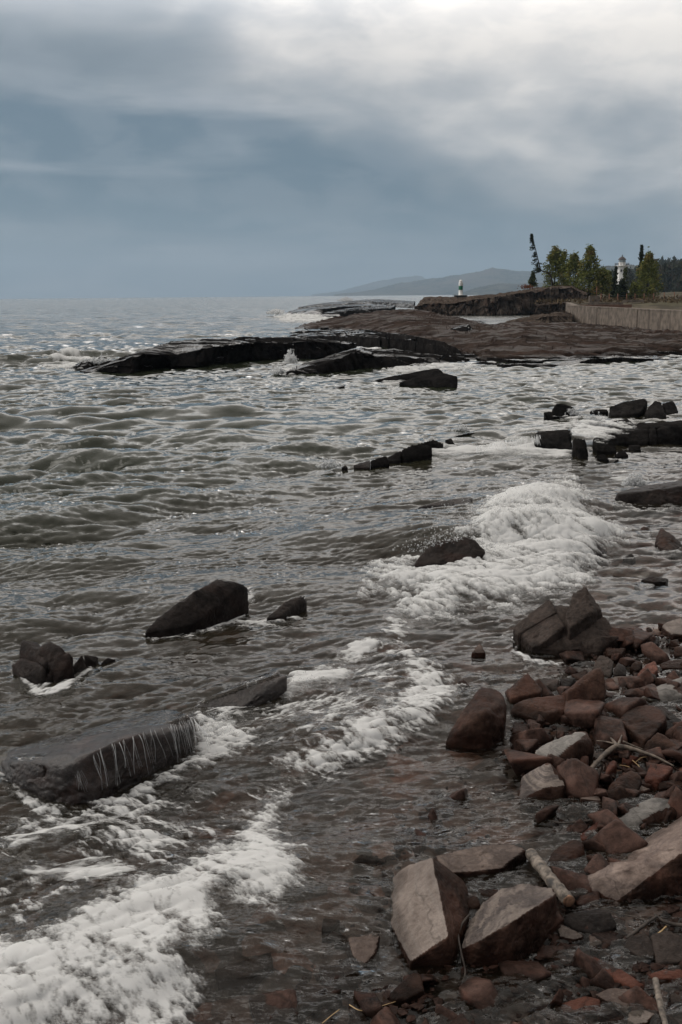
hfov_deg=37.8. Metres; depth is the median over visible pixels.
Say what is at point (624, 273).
spruce tree
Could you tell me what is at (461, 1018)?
rubble stone
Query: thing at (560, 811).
rubble stone
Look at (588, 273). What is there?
cedar tree
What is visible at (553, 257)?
cedar tree
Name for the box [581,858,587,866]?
rubble stone
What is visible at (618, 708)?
rubble stone
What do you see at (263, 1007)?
rubble stone
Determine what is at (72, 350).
foam
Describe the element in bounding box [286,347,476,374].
rock ledge
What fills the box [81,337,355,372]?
rock ledge
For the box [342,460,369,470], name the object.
rock
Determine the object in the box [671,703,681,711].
rubble stone
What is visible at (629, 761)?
stone
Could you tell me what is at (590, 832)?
stone
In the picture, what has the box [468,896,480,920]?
stone
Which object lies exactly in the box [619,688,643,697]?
rubble stone
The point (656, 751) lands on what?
rubble stone
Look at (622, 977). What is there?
stone
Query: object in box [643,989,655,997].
rubble stone
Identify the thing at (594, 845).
rubble stone
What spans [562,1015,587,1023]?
rubble stone
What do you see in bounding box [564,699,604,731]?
rubble stone
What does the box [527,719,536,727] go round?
rubble stone
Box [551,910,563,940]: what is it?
rubble stone
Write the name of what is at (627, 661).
rubble stone
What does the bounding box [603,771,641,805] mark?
boulder
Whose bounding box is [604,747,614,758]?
rubble stone
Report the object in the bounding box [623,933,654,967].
stone
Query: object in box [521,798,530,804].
rubble stone
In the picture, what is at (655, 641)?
stone
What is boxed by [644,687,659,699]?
rubble stone
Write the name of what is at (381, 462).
rock
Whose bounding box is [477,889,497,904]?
stone
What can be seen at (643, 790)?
stone
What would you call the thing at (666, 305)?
headland ground
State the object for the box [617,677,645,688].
rubble stone
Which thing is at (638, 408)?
rock
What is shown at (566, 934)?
stone
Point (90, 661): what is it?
stone
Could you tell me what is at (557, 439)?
rock
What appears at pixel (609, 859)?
rubble stone
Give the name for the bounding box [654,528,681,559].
boulder
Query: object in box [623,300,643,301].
concrete slab
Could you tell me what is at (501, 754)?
rubble stone
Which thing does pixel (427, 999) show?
rubble stone
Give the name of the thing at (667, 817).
rubble stone
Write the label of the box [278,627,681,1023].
gravel
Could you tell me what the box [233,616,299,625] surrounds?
foam
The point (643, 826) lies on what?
rubble stone
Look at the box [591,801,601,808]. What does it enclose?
rubble stone
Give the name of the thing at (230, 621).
foam
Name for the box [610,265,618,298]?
spruce tree
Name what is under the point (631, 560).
stone
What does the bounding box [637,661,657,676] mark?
boulder
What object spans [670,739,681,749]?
rubble stone
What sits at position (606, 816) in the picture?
rubble stone
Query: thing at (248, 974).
rock slab
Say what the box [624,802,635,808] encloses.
rubble stone
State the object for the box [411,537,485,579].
boulder
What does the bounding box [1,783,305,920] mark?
foam
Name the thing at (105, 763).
rock slab
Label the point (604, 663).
boulder
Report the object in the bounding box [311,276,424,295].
hill
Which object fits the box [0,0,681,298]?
sky
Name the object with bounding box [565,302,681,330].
concrete wall
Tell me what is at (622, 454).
stone
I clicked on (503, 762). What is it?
rubble stone
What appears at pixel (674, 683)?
rubble stone
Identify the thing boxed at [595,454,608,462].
stone
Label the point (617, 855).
rubble stone
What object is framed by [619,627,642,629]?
rubble stone
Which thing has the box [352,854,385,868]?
rubble stone
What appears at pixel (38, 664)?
boulder
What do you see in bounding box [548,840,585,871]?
stone
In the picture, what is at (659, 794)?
rubble stone
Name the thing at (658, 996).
driftwood stick
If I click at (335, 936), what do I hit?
rubble stone
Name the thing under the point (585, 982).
rubble stone
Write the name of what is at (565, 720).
rubble stone
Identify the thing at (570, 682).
stone
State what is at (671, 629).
boulder
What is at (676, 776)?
rubble stone
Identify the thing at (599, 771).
stone
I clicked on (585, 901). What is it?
rubble stone
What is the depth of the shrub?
108.35 m
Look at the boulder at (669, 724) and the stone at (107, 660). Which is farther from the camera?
the stone at (107, 660)
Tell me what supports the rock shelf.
in the lake water
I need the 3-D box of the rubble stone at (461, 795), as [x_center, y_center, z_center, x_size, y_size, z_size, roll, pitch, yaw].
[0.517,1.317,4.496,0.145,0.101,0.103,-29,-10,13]
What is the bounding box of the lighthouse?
[615,254,629,291]
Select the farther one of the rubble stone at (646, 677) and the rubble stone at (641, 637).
the rubble stone at (641, 637)
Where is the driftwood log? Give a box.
[525,848,574,906]
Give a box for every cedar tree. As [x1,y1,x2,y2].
[541,245,567,287]
[555,248,570,285]
[562,251,587,288]
[573,244,606,297]
[590,264,611,297]
[603,270,612,296]
[613,278,628,299]
[627,281,639,298]
[628,246,664,298]
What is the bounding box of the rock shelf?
[295,309,681,360]
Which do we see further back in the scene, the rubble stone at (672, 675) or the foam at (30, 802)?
the rubble stone at (672, 675)
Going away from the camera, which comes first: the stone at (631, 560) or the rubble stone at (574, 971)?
the rubble stone at (574, 971)
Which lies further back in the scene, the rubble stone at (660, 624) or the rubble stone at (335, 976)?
the rubble stone at (660, 624)
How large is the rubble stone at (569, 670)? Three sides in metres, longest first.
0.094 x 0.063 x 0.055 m
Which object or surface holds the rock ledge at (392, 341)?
in the lake water
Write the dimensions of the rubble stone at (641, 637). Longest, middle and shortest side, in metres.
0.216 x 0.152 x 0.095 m
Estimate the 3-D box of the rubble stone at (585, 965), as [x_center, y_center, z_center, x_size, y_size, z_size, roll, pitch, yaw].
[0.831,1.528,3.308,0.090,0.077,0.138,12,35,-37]
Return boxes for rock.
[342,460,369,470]
[370,456,388,468]
[387,440,443,463]
[445,438,454,447]
[448,324,472,331]
[453,432,473,436]
[506,311,572,322]
[534,430,571,452]
[535,300,574,314]
[544,404,575,420]
[572,438,587,459]
[589,399,677,418]
[592,432,615,454]
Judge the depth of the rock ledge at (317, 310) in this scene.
126.10 m
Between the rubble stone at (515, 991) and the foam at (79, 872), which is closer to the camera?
the rubble stone at (515, 991)
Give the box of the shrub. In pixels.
[517,284,532,288]
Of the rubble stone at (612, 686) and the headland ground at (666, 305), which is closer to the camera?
the rubble stone at (612, 686)
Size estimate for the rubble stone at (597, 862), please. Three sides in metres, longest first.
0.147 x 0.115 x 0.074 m
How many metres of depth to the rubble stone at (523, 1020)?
3.08 m
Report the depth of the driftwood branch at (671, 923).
3.53 m
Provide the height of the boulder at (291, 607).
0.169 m
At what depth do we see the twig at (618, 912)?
3.59 m
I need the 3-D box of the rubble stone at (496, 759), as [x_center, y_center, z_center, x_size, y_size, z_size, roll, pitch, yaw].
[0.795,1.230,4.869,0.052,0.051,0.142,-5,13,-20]
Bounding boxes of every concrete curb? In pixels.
[580,304,631,307]
[588,302,622,304]
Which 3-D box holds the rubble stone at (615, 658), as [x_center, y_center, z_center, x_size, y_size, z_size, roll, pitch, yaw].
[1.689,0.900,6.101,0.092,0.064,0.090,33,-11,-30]
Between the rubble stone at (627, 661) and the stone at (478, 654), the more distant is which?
the stone at (478, 654)
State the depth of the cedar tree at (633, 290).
111.40 m
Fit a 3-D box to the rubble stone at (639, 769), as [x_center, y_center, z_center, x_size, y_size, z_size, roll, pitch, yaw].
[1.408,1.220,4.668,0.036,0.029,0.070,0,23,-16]
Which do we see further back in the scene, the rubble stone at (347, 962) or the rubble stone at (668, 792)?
the rubble stone at (668, 792)
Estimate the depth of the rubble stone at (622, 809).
4.29 m
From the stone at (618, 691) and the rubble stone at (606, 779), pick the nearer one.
the rubble stone at (606, 779)
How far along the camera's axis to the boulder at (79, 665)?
5.94 m
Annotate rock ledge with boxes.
[69,357,108,369]
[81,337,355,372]
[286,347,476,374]
[287,329,461,355]
[288,304,385,314]
[298,299,414,308]
[308,330,383,337]
[321,305,395,317]
[470,351,681,367]
[607,419,681,446]
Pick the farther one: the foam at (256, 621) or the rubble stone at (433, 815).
the foam at (256, 621)
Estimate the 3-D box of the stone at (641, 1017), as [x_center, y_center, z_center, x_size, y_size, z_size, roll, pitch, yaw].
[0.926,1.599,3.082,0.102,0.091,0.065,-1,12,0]
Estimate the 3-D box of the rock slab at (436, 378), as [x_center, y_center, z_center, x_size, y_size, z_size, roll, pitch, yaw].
[1.762,-3.348,25.079,2.162,0.417,2.088,-1,12,0]
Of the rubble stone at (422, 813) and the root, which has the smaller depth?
the root
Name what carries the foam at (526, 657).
on the lake water
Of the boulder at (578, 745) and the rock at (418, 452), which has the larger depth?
the rock at (418, 452)
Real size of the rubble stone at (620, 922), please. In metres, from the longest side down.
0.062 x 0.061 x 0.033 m
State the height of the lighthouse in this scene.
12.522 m
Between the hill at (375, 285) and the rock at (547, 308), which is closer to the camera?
the rock at (547, 308)
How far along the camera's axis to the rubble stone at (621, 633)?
6.37 m
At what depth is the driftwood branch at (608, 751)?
4.81 m
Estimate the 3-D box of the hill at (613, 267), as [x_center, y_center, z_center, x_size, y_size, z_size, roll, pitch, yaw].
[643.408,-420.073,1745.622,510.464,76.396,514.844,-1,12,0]
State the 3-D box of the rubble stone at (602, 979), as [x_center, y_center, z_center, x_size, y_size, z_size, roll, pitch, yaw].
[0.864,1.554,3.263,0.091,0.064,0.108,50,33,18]
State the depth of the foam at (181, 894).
3.31 m
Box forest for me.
[599,256,681,292]
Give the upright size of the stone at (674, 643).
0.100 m
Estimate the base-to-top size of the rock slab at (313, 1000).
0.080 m
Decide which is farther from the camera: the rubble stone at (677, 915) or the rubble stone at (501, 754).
the rubble stone at (501, 754)
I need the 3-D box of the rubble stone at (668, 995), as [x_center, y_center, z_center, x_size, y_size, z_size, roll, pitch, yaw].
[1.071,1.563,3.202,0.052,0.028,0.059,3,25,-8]
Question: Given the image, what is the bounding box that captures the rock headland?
[414,285,590,315]
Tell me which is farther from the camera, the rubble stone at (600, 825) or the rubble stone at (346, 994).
the rubble stone at (600, 825)
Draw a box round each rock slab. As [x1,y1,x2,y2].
[1,715,195,813]
[192,674,286,724]
[215,952,272,990]
[267,982,342,1023]
[371,369,457,387]
[435,843,526,891]
[587,816,681,908]
[612,676,626,685]
[613,481,681,512]
[647,969,681,988]
[659,705,680,720]
[660,659,681,674]
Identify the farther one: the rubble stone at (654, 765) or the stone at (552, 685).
the stone at (552, 685)
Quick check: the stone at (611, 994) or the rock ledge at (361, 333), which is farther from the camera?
the rock ledge at (361, 333)
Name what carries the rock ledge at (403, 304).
in the lake water
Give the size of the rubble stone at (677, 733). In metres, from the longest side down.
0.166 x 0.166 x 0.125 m
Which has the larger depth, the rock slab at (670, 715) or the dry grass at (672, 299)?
the dry grass at (672, 299)
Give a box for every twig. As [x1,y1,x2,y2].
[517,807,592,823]
[590,903,647,921]
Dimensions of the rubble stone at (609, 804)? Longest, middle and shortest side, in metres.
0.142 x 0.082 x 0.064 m
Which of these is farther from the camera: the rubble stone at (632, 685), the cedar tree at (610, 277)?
the cedar tree at (610, 277)
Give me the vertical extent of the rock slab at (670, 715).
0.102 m
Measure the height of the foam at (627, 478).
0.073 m
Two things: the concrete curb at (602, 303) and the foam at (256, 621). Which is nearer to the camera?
the foam at (256, 621)
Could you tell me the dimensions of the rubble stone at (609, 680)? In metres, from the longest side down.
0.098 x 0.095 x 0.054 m
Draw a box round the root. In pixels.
[457,914,469,981]
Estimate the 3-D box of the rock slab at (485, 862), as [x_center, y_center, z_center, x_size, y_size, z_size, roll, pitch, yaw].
[0.564,1.406,3.930,0.356,0.115,0.188,-5,13,-21]
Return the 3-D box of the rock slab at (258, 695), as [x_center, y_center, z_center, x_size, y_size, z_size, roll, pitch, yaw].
[-0.543,1.034,5.489,0.560,0.200,0.164,-9,15,-33]
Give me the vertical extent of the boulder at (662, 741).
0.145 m
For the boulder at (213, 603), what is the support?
on the lake water
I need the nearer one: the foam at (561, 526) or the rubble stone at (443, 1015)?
the rubble stone at (443, 1015)
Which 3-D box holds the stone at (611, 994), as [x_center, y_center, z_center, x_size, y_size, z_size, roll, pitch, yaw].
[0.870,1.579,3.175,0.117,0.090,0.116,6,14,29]
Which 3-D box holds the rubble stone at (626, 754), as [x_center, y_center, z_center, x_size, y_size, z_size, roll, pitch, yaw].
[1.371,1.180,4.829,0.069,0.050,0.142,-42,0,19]
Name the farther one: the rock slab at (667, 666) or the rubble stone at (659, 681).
the rock slab at (667, 666)
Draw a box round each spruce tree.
[528,271,538,288]
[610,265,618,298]
[622,267,628,292]
[637,245,643,285]
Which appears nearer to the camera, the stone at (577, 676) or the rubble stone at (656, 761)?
the rubble stone at (656, 761)
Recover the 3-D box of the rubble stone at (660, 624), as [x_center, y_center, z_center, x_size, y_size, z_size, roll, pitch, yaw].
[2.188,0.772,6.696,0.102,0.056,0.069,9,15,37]
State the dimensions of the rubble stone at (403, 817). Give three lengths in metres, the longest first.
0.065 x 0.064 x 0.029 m
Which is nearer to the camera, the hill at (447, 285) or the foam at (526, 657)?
the foam at (526, 657)
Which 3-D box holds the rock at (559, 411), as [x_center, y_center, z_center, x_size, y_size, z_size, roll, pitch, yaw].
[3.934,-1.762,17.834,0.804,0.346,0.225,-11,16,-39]
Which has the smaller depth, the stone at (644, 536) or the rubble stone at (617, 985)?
the rubble stone at (617, 985)
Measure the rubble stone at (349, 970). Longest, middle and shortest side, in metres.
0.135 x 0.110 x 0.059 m
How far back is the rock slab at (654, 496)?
10.50 m
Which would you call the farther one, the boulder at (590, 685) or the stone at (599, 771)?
the boulder at (590, 685)
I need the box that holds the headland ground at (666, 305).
[568,292,681,309]
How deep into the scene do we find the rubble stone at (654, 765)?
4.65 m
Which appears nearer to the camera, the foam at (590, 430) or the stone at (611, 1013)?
the stone at (611, 1013)
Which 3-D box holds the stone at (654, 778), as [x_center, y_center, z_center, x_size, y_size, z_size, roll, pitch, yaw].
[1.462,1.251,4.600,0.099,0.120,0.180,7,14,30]
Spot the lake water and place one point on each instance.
(134, 505)
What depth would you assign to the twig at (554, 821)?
4.22 m
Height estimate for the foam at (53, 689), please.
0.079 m
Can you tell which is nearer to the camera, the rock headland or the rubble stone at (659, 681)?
the rubble stone at (659, 681)
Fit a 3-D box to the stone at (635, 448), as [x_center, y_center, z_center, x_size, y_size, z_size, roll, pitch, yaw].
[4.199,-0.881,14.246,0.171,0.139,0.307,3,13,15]
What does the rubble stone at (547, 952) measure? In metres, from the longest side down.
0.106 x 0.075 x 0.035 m
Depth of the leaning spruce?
116.19 m
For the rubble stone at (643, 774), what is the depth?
4.62 m
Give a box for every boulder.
[12,640,74,684]
[73,656,86,673]
[145,579,248,638]
[266,596,307,628]
[390,858,469,975]
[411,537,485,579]
[446,687,506,752]
[461,884,557,975]
[505,673,541,714]
[510,695,565,727]
[513,587,618,661]
[519,763,565,811]
[535,731,593,765]
[561,667,605,701]
[593,655,613,678]
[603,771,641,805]
[619,797,676,839]
[620,705,666,753]
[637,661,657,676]
[642,678,681,711]
[643,733,675,760]
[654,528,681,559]
[661,619,681,643]
[665,720,680,731]
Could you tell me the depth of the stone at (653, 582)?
7.75 m
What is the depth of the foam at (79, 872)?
3.88 m
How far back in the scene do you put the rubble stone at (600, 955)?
3.40 m
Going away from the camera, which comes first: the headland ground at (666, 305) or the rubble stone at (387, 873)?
the rubble stone at (387, 873)
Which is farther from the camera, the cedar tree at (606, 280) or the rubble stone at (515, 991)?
the cedar tree at (606, 280)
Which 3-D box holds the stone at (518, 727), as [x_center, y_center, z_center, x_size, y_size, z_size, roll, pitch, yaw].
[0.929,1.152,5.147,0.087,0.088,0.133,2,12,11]
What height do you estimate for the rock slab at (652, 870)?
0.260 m
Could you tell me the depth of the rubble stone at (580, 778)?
4.47 m
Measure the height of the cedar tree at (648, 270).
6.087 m
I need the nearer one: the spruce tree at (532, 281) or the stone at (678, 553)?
the stone at (678, 553)
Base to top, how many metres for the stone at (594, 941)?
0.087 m
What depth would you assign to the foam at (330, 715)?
5.43 m
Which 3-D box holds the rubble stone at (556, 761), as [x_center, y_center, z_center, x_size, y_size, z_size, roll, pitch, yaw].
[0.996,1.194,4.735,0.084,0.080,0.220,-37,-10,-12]
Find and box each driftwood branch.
[590,735,673,767]
[625,915,657,938]
[654,914,681,926]
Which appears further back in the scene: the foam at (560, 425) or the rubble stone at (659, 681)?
the foam at (560, 425)
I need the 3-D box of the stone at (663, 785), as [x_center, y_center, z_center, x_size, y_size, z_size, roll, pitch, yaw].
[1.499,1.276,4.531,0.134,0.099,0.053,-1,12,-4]
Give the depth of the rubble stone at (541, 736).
4.99 m
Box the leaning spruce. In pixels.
[529,233,552,285]
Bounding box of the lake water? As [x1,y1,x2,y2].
[0,295,681,1023]
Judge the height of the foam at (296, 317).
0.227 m
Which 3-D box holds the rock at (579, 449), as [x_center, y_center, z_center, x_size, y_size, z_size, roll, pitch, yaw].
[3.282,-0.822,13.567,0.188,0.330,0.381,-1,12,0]
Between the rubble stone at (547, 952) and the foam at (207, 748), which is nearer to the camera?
the rubble stone at (547, 952)
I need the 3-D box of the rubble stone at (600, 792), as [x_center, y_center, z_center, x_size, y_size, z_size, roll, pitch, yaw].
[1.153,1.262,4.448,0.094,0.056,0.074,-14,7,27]
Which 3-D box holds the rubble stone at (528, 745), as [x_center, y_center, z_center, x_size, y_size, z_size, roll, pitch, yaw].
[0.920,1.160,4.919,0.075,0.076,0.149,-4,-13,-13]
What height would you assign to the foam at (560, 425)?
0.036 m
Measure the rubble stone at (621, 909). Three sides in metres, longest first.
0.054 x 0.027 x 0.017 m
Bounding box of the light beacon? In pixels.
[453,280,467,297]
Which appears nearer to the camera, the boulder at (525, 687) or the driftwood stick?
the driftwood stick
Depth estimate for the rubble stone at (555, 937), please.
3.48 m
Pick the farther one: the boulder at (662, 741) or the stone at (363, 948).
the boulder at (662, 741)
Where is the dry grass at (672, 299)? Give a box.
[537,295,681,304]
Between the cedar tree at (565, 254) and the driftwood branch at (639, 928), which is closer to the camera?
the driftwood branch at (639, 928)
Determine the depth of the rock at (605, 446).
14.03 m
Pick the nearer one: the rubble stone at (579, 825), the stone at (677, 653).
the rubble stone at (579, 825)
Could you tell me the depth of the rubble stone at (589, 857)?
3.91 m
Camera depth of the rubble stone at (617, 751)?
4.84 m
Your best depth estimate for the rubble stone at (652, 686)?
5.55 m
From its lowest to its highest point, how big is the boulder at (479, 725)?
0.247 m
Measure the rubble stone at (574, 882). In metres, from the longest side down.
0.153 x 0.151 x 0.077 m
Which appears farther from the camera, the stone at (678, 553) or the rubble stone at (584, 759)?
the stone at (678, 553)
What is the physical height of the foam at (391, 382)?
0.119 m
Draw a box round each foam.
[0,772,60,819]
[0,786,306,1023]
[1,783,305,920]
[6,801,155,845]
[22,668,90,694]
[24,856,133,880]
[42,347,95,367]
[83,711,256,814]
[144,587,253,639]
[211,642,397,742]
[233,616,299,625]
[274,366,293,373]
[274,617,462,778]
[275,313,332,321]
[284,665,350,693]
[336,637,377,661]
[359,474,628,621]
[382,363,475,373]
[382,380,399,383]
[432,436,571,455]
[512,415,580,431]
[512,637,563,664]
[569,419,632,441]
[611,476,644,486]
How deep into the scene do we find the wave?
10.50 m
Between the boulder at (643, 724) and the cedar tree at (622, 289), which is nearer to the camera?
the boulder at (643, 724)
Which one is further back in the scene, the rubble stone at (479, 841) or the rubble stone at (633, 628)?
the rubble stone at (633, 628)
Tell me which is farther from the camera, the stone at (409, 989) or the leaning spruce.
the leaning spruce
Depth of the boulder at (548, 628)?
6.33 m
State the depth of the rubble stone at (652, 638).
6.37 m
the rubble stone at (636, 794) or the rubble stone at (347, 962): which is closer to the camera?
the rubble stone at (347, 962)
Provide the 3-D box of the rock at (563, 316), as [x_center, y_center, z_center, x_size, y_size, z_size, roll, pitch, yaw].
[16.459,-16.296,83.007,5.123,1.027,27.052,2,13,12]
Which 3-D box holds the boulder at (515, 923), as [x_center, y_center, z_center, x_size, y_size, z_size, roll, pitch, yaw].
[0.582,1.454,3.489,0.257,0.209,0.428,8,15,35]
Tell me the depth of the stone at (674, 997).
3.16 m
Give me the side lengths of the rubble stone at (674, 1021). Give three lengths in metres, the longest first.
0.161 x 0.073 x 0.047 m
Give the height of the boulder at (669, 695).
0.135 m
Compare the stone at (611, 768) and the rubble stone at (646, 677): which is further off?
the rubble stone at (646, 677)
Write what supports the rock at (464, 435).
on the lake water
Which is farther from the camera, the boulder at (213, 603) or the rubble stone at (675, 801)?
the boulder at (213, 603)
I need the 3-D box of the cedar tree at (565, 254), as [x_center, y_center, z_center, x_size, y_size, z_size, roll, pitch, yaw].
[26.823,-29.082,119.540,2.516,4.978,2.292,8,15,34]
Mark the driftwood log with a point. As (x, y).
(541, 867)
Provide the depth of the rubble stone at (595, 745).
4.97 m
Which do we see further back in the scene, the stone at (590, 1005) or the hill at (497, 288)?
the hill at (497, 288)
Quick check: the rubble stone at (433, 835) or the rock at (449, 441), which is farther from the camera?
the rock at (449, 441)
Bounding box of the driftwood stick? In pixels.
[652,977,667,1023]
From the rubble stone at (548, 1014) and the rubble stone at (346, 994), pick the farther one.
the rubble stone at (346, 994)
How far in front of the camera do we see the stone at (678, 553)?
8.61 m
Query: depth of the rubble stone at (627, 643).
6.32 m
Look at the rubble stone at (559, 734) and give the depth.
5.02 m
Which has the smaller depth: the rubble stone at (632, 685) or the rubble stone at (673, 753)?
the rubble stone at (673, 753)
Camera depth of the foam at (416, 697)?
5.13 m
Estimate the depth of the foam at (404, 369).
30.18 m
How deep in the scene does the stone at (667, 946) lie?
3.39 m
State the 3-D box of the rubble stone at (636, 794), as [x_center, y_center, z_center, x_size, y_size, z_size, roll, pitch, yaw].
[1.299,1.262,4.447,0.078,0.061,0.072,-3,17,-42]
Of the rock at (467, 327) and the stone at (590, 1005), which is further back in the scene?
the rock at (467, 327)
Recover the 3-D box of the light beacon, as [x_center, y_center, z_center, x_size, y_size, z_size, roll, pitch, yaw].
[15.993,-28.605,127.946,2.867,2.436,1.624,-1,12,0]
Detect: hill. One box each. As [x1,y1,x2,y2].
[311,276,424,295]
[334,267,579,295]
[452,283,545,294]
[582,264,635,288]
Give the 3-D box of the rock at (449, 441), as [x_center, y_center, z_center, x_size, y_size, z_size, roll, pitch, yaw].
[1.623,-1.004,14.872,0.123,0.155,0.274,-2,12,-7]
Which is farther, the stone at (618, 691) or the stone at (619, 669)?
the stone at (619, 669)
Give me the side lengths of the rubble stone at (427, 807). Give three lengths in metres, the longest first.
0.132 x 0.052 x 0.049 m
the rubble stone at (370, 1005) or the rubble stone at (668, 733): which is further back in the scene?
the rubble stone at (668, 733)
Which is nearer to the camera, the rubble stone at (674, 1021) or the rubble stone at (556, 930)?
the rubble stone at (674, 1021)
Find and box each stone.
[84,655,97,666]
[100,658,115,665]
[248,989,298,1023]
[319,965,358,995]
[320,965,358,994]
[321,918,339,942]
[326,931,344,944]
[338,957,350,966]
[341,990,353,999]
[345,929,379,984]
[347,996,369,1023]
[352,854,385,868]
[354,991,382,1018]
[370,1006,399,1023]
[381,869,393,878]
[381,877,391,885]
[389,973,424,1010]
[393,813,407,819]
[394,837,405,850]
[402,974,439,986]
[410,829,427,856]
[418,811,429,818]
[420,993,429,1004]
[421,803,442,812]
[428,808,443,829]
[428,832,438,837]
[432,826,448,835]
[433,1004,469,1023]
[442,789,467,808]
[449,1013,468,1023]
[455,976,500,1014]
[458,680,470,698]
[459,839,472,849]
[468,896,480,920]
[471,643,485,665]
[474,837,489,846]
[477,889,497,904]
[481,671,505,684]
[493,757,510,767]
[498,751,507,760]
[498,960,552,991]
[499,759,509,769]
[504,749,552,776]
[508,985,525,996]
[510,728,550,749]
[512,722,527,734]
[515,739,538,753]
[517,1018,528,1023]
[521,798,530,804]
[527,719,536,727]
[529,722,540,728]
[532,805,558,824]
[534,1006,555,1020]
[535,679,554,696]
[536,714,544,727]
[536,945,567,961]
[541,679,558,694]
[546,989,564,1008]
[547,754,564,768]
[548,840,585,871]
[549,941,559,945]
[551,866,590,898]
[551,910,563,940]
[551,934,566,943]
[552,909,564,935]
[553,802,565,816]
[553,1005,567,1021]
[556,686,569,694]
[556,731,564,738]
[557,758,598,803]
[558,925,583,946]
[559,651,584,665]
[559,996,600,1022]
[560,678,575,686]
[560,714,572,725]
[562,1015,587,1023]
[563,909,615,940]
[564,666,577,676]
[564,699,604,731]
[569,947,581,983]
[571,671,587,681]
[571,818,587,835]
[571,949,602,978]
[576,891,599,910]
[579,976,591,996]
[580,756,588,765]
[580,796,600,815]
[580,822,597,849]
[581,838,605,852]
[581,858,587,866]
[584,853,609,874]
[585,819,647,859]
[585,925,626,951]
[586,855,592,861]
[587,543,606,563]
[587,809,622,824]
[587,954,644,987]
[588,935,601,955]
[590,968,614,991]
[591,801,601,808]
[593,715,627,754]
[594,741,602,751]
[594,788,607,798]
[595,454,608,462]
[596,951,605,959]
[596,988,630,1018]
[597,767,600,781]
[597,821,605,831]
[599,773,613,784]
[599,1001,626,1023]
[602,797,616,815]
[603,760,616,787]
[604,697,647,718]
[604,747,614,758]
[605,648,625,663]
[605,678,614,682]
[605,681,619,691]
[605,692,618,701]
[607,857,620,861]
[609,627,633,642]
[609,686,621,697]
[611,653,623,663]
[611,851,626,859]
[612,916,625,929]
[613,663,625,676]
[614,749,623,754]
[614,982,621,988]
[615,450,627,457]
[616,905,626,917]
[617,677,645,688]
[617,803,628,816]
[618,749,631,759]
[618,986,666,1023]
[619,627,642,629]
[619,635,634,650]
[619,657,636,666]
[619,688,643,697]
[622,554,635,564]
[622,755,638,768]
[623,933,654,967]
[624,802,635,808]
[625,788,641,804]
[626,675,639,688]
[627,1010,654,1023]
[628,445,640,451]
[629,661,642,675]
[630,628,652,648]
[634,584,639,594]
[635,766,645,772]
[636,526,651,541]
[637,637,658,653]
[637,771,647,777]
[638,668,654,684]
[638,684,657,691]
[638,785,650,803]
[641,576,667,589]
[641,642,670,664]
[641,823,646,837]
[642,780,653,790]
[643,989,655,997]
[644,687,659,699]
[644,764,672,793]
[645,636,655,642]
[645,747,666,761]
[646,762,656,770]
[648,760,661,763]
[651,930,681,970]
[653,791,668,798]
[653,1004,678,1023]
[654,678,673,685]
[657,623,664,630]
[658,780,681,791]
[660,810,671,827]
[661,747,681,763]
[664,721,681,738]
[664,785,681,797]
[665,670,678,678]
[666,990,678,1001]
[667,680,680,686]
[667,771,681,781]
[668,786,681,820]
[669,639,678,651]
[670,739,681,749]
[670,991,681,1013]
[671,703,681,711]
[671,911,681,926]
[672,726,681,739]
[673,646,681,659]
[674,547,681,558]
[676,959,681,969]
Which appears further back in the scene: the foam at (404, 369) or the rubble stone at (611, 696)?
the foam at (404, 369)
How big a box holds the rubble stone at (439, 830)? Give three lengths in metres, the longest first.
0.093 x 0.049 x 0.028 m
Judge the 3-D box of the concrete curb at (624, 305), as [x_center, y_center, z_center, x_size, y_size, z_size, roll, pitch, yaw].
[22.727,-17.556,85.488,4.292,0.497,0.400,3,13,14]
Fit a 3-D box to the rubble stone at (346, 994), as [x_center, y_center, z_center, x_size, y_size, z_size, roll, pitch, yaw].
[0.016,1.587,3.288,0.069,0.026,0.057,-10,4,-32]
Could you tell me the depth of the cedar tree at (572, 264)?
115.23 m

